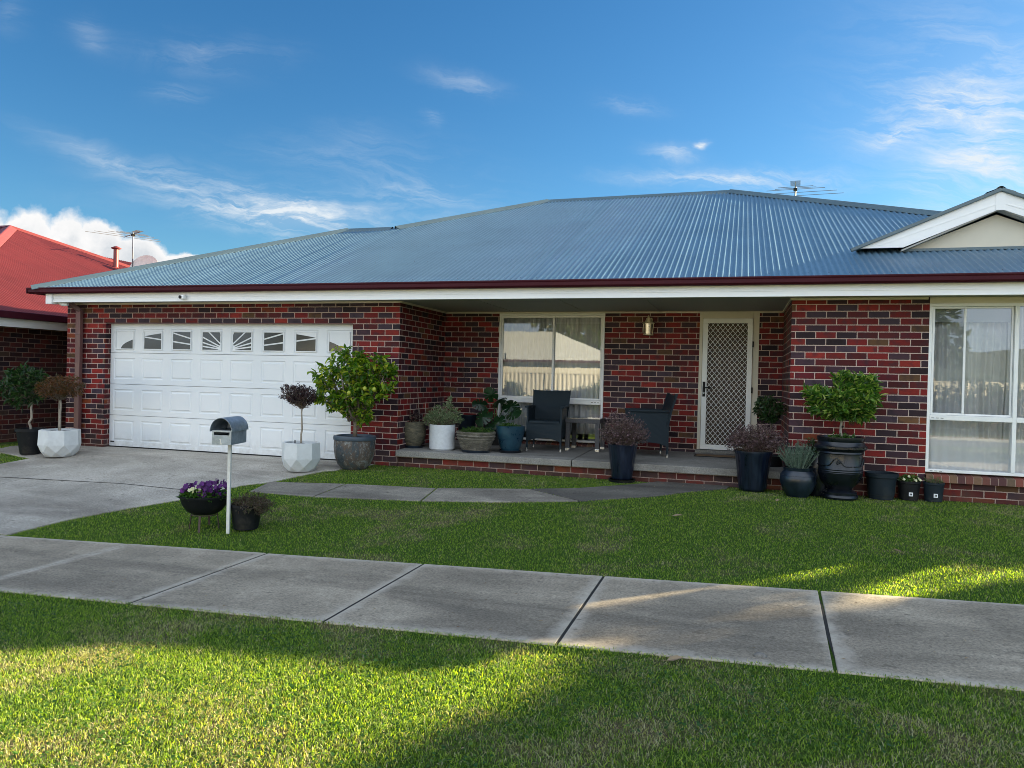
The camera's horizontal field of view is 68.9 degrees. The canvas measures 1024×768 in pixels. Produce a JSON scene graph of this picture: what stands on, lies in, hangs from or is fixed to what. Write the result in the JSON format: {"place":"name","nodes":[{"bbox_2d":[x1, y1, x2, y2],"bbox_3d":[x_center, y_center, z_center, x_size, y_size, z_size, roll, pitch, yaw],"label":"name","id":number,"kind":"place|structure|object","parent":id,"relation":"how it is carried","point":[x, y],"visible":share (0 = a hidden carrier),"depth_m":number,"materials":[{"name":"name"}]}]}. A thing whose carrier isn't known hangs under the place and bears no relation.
{"place":"outdoors","nodes":[
{"label":"outdoors","id":0,"kind":"place"},
{"bbox_2d":[0,446,372,534],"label":"driveway","id":1,"kind":"structure","parent":0,"point":[37,500],"depth_m":10.19,"materials":[{"name":"concrete"}]},
{"bbox_2d":[0,361,49,454],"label":"potted shrub","id":2,"kind":"object","parent":1,"relation":"on","point":[27,437],"visible":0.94,"depth_m":11.74,"materials":[{"name":"green plant"}]},
{"bbox_2d":[33,373,85,456],"bbox_3d":[-7.035,0.472,11.637,0.809,1.299,0.639,2,1,17],"label":"potted standard tree","id":3,"kind":"object","parent":1,"relation":"on","point":[59,441],"visible":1,"depth_m":11.49,"materials":[{"name":"white ceramic"}]},
{"bbox_2d":[8,477,179,489],"bbox_3d":[-5.883,1.319,10.052,4.696,0.065,0.137,2,1,16],"label":"driveway joint","id":4,"kind":"object","parent":1,"relation":"on","point":[101,482],"visible":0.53,"depth_m":9.99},
{"bbox_2d":[278,382,320,471],"bbox_3d":[-2.975,0.596,10.460,0.560,1.234,0.528,2,1,17],"label":"potted standard tree","id":5,"kind":"object","parent":1,"relation":"on","point":[300,456],"visible":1,"depth_m":10.32,"materials":[{"name":"white ceramic"}]},
{"bbox_2d":[250,482,577,502],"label":"garden path","id":6,"kind":"structure","parent":0,"point":[381,492],"depth_m":9.13,"materials":[{"name":"concrete"}]},
{"bbox_2d":[0,442,1023,767],"bbox_3d":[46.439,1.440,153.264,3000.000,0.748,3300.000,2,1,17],"label":"ground","id":7,"kind":"structure","parent":0,"point":[686,542],"depth_m":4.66,"materials":[{"name":"green plant"}]},
{"bbox_2d":[0,225,131,442],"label":"red roof house","id":8,"kind":"structure","parent":7,"relation":"on","point":[33,330],"depth_m":14.14,"materials":[{"name":"metal"}]},
{"bbox_2d":[85,230,158,266],"bbox_3d":[-10.569,-3.064,20.706,1.300,2.240,2.000,2,1,45],"label":"tv antenna","id":9,"kind":"object","parent":8,"relation":"attached to","point":[134,233],"visible":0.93,"depth_m":20.62,"materials":[{"name":"metal"}]},
{"bbox_2d":[130,255,157,266],"bbox_3d":[-10.149,-2.163,20.598,0.853,2.807,0.374,2,1,17],"label":"satellite dish","id":10,"kind":"object","parent":8,"relation":"attached to","point":[144,260],"visible":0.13,"depth_m":20.66,"materials":[{"name":"metal"}]},
{"bbox_2d":[176,478,232,532],"bbox_3d":[-3.235,1.262,7.847,0.552,0.549,0.553,2,1,17],"label":"pansy bowl","id":11,"kind":"object","parent":7,"relation":"on","point":[203,498],"visible":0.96,"depth_m":7.71,"materials":[{"name":"black plastic"}]},
{"bbox_2d":[210,416,247,533],"bbox_3d":[-2.908,1.005,7.654,0.228,1.337,0.399,1,1,4],"label":"letterbox","id":12,"kind":"object","parent":7,"relation":"on","point":[230,431],"visible":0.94,"depth_m":7.64,"materials":[{"name":"white paint"}]},
{"bbox_2d":[226,490,274,530],"bbox_3d":[-2.708,1.307,7.763,0.566,0.404,0.354,2,1,17],"label":"potted shrub","id":13,"kind":"object","parent":7,"relation":"on","point":[246,511],"visible":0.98,"depth_m":7.68,"materials":[{"name":"black plastic"}]},
{"bbox_2d":[307,343,398,469],"bbox_3d":[-2.279,0.313,10.659,1.432,1.787,0.683,2,1,17],"label":"potted lemon tree","id":14,"kind":"object","parent":7,"relation":"on","point":[355,450],"visible":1,"depth_m":10.55,"materials":[{"name":"green plant"}]},
{"bbox_2d":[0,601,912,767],"bbox_3d":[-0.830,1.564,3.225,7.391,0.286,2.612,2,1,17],"label":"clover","id":15,"kind":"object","parent":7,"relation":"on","point":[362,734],"visible":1,"depth_m":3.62,"materials":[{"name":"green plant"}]},
{"bbox_2d":[0,443,1023,604],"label":"lawn grass","id":16,"kind":"structure","parent":7,"relation":"on","point":[746,522],"depth_m":7.49,"materials":[{"name":"green plant"}]},
{"bbox_2d":[0,535,1023,690],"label":"footpath","id":17,"kind":"structure","parent":7,"relation":"on","point":[902,637],"depth_m":5.18,"materials":[{"name":"concrete"}]},
{"bbox_2d":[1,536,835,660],"bbox_3d":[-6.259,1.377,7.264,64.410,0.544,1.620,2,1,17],"label":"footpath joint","id":18,"kind":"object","parent":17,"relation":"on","point":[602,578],"visible":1,"depth_m":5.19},
{"bbox_2d":[14,466,1021,761],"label":"leaf litter","id":19,"kind":"object","parent":7,"relation":"on","point":[538,620],"visible":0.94,"depth_m":5.02,"materials":[{"name":"brown plant"}]},
{"bbox_2d":[26,186,1023,505],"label":"brick house","id":20,"kind":"structure","parent":7,"relation":"on","point":[742,300],"depth_m":11.55,"materials":[{"name":"brick"}]},
{"bbox_2d":[178,295,186,299],"bbox_3d":[-5.139,-1.354,11.650,0.083,0.070,0.094,2,1,17],"label":"security camera","id":21,"kind":"object","parent":20,"relation":"attached to","point":[183,297],"visible":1,"depth_m":11.62,"materials":[{"name":"white plastic"}]},
{"bbox_2d":[109,324,352,460],"bbox_3d":[-4.648,0.064,12.151,4.700,2.149,0.049,2,1,17],"label":"garage door","id":22,"kind":"structure","parent":20,"relation":"in","point":[251,364],"depth_m":12.19,"materials":[{"name":"paint"}]},
{"bbox_2d":[405,399,425,447],"bbox_3d":[-1.506,0.516,11.498,0.379,0.924,0.376,2,1,17],"label":"potted cane plant","id":23,"kind":"object","parent":20,"relation":"on","point":[415,432],"visible":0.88,"depth_m":11.36,"materials":[{"name":"grey plant"}]},
{"bbox_2d":[422,395,463,450],"bbox_3d":[-1.036,0.579,11.267,0.650,0.829,0.406,2,1,17],"label":"potted sage shrub","id":24,"kind":"object","parent":20,"relation":"on","point":[442,431],"visible":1,"depth_m":11.15,"materials":[{"name":"white ceramic"}]},
{"bbox_2d":[442,365,476,429],"bbox_3d":[-0.971,0.255,12.741,0.818,1.424,0.640,2,1,17],"label":"potted bare tree","id":25,"kind":"object","parent":20,"relation":"on","point":[469,421],"visible":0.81,"depth_m":12.62,"materials":[{"name":"ceramic"}]},
{"bbox_2d":[456,426,495,452],"bbox_3d":[-0.535,0.816,11.032,0.605,0.385,0.453,2,1,17],"label":"potted ground cover","id":26,"kind":"object","parent":20,"relation":"on","point":[476,440],"visible":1,"depth_m":10.88,"materials":[{"name":"stone"}]},
{"bbox_2d":[472,387,521,445],"bbox_3d":[-0.243,0.523,12.034,0.895,0.946,0.433,2,1,17],"label":"potted monstera","id":27,"kind":"object","parent":20,"relation":"on","point":[513,409],"visible":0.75,"depth_m":12.06,"materials":[{"name":"green plant"}]},
{"bbox_2d":[496,422,524,452],"bbox_3d":[-0.024,0.793,11.097,0.438,0.447,0.438,2,1,17],"label":"potted ground cover","id":28,"kind":"object","parent":20,"relation":"on","point":[510,437],"visible":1,"depth_m":10.94,"materials":[{"name":"blue ceramic"}]},
{"bbox_2d":[501,318,561,430],"bbox_3d":[0.303,-0.174,12.566,1.060,1.950,0.077,2,1,17],"label":"curtain","id":29,"kind":"object","parent":20,"relation":"hanging from","point":[527,364],"visible":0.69,"depth_m":12.57,"materials":[{"name":"white fabric"}]},
{"bbox_2d":[525,389,570,451],"bbox_3d":[0.557,0.555,11.590,0.609,0.928,0.697,1,1,13],"label":"wicker armchair","id":30,"kind":"object","parent":20,"relation":"on","point":[547,413],"visible":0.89,"depth_m":11.65,"materials":[{"name":"wicker"}]},
{"bbox_2d":[497,312,604,446],"bbox_3d":[0.635,-0.067,12.324,1.790,2.241,0.140,2,1,17],"label":"window","id":31,"kind":"structure","parent":20,"relation":"in","point":[527,399],"depth_m":12.26,"materials":[{"name":"white glass"}]},
{"bbox_2d":[560,318,600,433],"bbox_3d":[1.161,-0.151,12.326,0.836,1.950,0.077,2,1,17],"label":"curtain","id":32,"kind":"object","parent":20,"relation":"hanging from","point":[580,347],"visible":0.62,"depth_m":12.33,"materials":[{"name":"white fabric"}]},
{"bbox_2d":[565,416,605,451],"bbox_3d":[1.148,0.775,11.647,0.540,0.506,0.540,2,1,17],"label":"wicker table","id":33,"kind":"object","parent":20,"relation":"on","point":[599,442],"visible":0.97,"depth_m":11.46,"materials":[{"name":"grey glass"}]},
{"bbox_2d":[643,316,654,334],"bbox_3d":[2.148,-0.920,11.730,0.187,0.310,0.188,2,1,17],"label":"wall lantern","id":34,"kind":"object","parent":20,"relation":"attached to","point":[648,324],"depth_m":11.69,"materials":[{"name":"gold metal"}]},
{"bbox_2d":[624,393,677,457],"bbox_3d":[2.050,0.596,11.072,0.697,0.928,0.609,1,1,1],"label":"wicker armchair","id":35,"kind":"object","parent":20,"relation":"on","point":[657,421],"visible":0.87,"depth_m":10.80,"materials":[{"name":"wicker"}]},
{"bbox_2d":[700,318,753,450],"bbox_3d":[3.292,0.005,11.430,0.753,2.023,0.089,2,1,17],"label":"security door","id":36,"kind":"structure","parent":20,"relation":"in","point":[750,343],"depth_m":11.47,"materials":[{"name":"white metal"}]},
{"bbox_2d":[705,323,752,444],"bbox_3d":[3.359,-0.028,11.609,0.880,2.198,0.068,2,1,17],"label":"timber door","id":37,"kind":"structure","parent":20,"relation":"in","point":[717,328],"depth_m":11.61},
{"bbox_2d":[772,180,836,195],"bbox_3d":[6.198,-3.977,16.341,2.000,0.640,1.300,2,1,21],"label":"tv antenna","id":38,"kind":"object","parent":20,"relation":"attached to","point":[795,188],"visible":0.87,"depth_m":16.25,"materials":[{"name":"metal"}]},
{"bbox_2d":[929,322,980,438],"bbox_3d":[5.424,-0.116,9.184,0.603,1.800,0.044,2,1,17],"label":"curtain","id":39,"kind":"object","parent":20,"relation":"hanging from","point":[947,366],"visible":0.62,"depth_m":9.18,"materials":[{"name":"white fabric"}]},
{"bbox_2d":[935,308,1010,321],"bbox_3d":[5.556,-0.879,9.036,0.852,0.265,0.010,2,1,17],"label":"roller blind","id":40,"kind":"object","parent":20,"relation":"attached to","point":[979,315],"visible":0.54,"depth_m":9.02,"materials":[{"name":"white fabric"}]},
{"bbox_2d":[925,297,1023,486],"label":"window","id":41,"kind":"structure","parent":20,"relation":"in","point":[1010,479],"depth_m":8.91,"materials":[{"name":"white glass"}]},
{"bbox_2d":[928,437,1023,472],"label":"lace curtain","id":42,"kind":"object","parent":20,"relation":"hanging from","point":[974,454],"visible":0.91,"depth_m":9.04,"materials":[{"name":"white fabric"}]},
{"bbox_2d":[978,322,1007,439],"bbox_3d":[5.821,-0.106,9.147,0.443,1.800,0.077,2,1,17],"label":"curtain","id":43,"kind":"object","parent":20,"relation":"hanging from","point":[992,375],"visible":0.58,"depth_m":9.13,"materials":[{"name":"white fabric"}]},
{"bbox_2d":[1003,307,1023,440],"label":"curtain","id":44,"kind":"object","parent":20,"relation":"hanging from","point":[1020,414],"visible":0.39,"depth_m":9.02,"materials":[{"name":"white fabric"}]},
{"bbox_2d":[598,410,650,482],"bbox_3d":[1.500,0.826,9.986,0.710,0.955,0.570,2,1,17],"label":"potted loropetalum","id":45,"kind":"object","parent":7,"relation":"on","point":[622,448],"visible":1,"depth_m":9.88,"materials":[{"name":"blue ceramic"}]},
{"bbox_2d":[661,655,682,660],"bbox_3d":[0.898,1.537,4.175,0.130,0.013,0.056,-4,7,-6],"label":"fallen leaf","id":46,"kind":"object","parent":7,"relation":"on","point":[674,657],"visible":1,"depth_m":4.18,"materials":[{"name":"beige plant"}]},
{"bbox_2d":[724,422,786,491],"bbox_3d":[3.074,0.909,9.447,0.768,0.874,0.599,2,1,17],"label":"potted loropetalum","id":47,"kind":"object","parent":7,"relation":"on","point":[753,456],"visible":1,"depth_m":9.32,"materials":[{"name":"blue ceramic"}]},
{"bbox_2d":[752,394,786,466],"bbox_3d":[3.486,0.743,10.090,0.511,1.214,0.449,2,1,17],"label":"potted standard tree","id":48,"kind":"object","parent":7,"relation":"on","point":[770,410],"visible":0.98,"depth_m":10.02,"materials":[{"name":"green plant"}]},
{"bbox_2d":[776,440,818,497],"bbox_3d":[3.473,1.012,9.049,0.480,0.693,0.427,1,1,-18],"label":"potted lavender","id":49,"kind":"object","parent":7,"relation":"on","point":[798,480],"visible":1,"depth_m":8.94,"materials":[{"name":"ceramic"}]},
{"bbox_2d":[805,437,826,495],"bbox_3d":[3.791,1.007,9.179,0.392,0.717,0.375,2,1,17],"label":"potted shrub","id":50,"kind":"object","parent":7,"relation":"on","point":[820,486],"visible":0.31,"depth_m":9.05,"materials":[{"name":"green plant"}]},
{"bbox_2d":[799,369,887,500],"bbox_3d":[3.952,0.594,8.964,0.998,1.554,0.601,2,1,17],"label":"potted laurel tree","id":51,"kind":"object","parent":7,"relation":"on","point":[856,398],"visible":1,"depth_m":8.82,"materials":[{"name":"green plant"}]},
{"bbox_2d":[864,470,898,499],"bbox_3d":[4.465,1.226,9.028,0.375,0.313,0.375,2,1,17],"label":"empty planter","id":52,"kind":"object","parent":7,"relation":"on","point":[881,485],"visible":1,"depth_m":8.90,"materials":[{"name":"grey plastic"}]},
{"bbox_2d":[896,473,921,500],"bbox_3d":[4.773,1.228,8.997,0.281,0.325,0.263,2,1,17],"label":"nursery pot","id":53,"kind":"object","parent":7,"relation":"on","point":[909,488],"visible":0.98,"depth_m":8.91,"materials":[{"name":"black plastic"}]},
{"bbox_2d":[923,475,944,501],"bbox_3d":[5.037,1.244,8.917,0.234,0.308,0.234,2,1,17],"label":"nursery pot","id":54,"kind":"object","parent":7,"relation":"on","point":[933,490],"visible":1,"depth_m":8.84,"materials":[{"name":"grey plastic"}]},
{"bbox_2d":[0,0,1023,261],"label":"sky","id":55,"kind":"structure","parent":0,"point":[198,127],"materials":[{"name":"blue"}]},
{"bbox_2d":[531,481,728,501],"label":"garden path end","id":56,"kind":"structure","parent":0,"point":[614,492],"depth_m":9.21,"materials":[{"name":"concrete"}]},
{"bbox_2d":[694,454,735,458],"bbox_3d":[3.323,1.076,10.983,1.240,0.016,0.300,2,1,17],"label":"door mat","id":57,"kind":"object","parent":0,"point":[716,456],"depth_m":11.00,"materials":[{"name":"brown fabric"}]}
]}

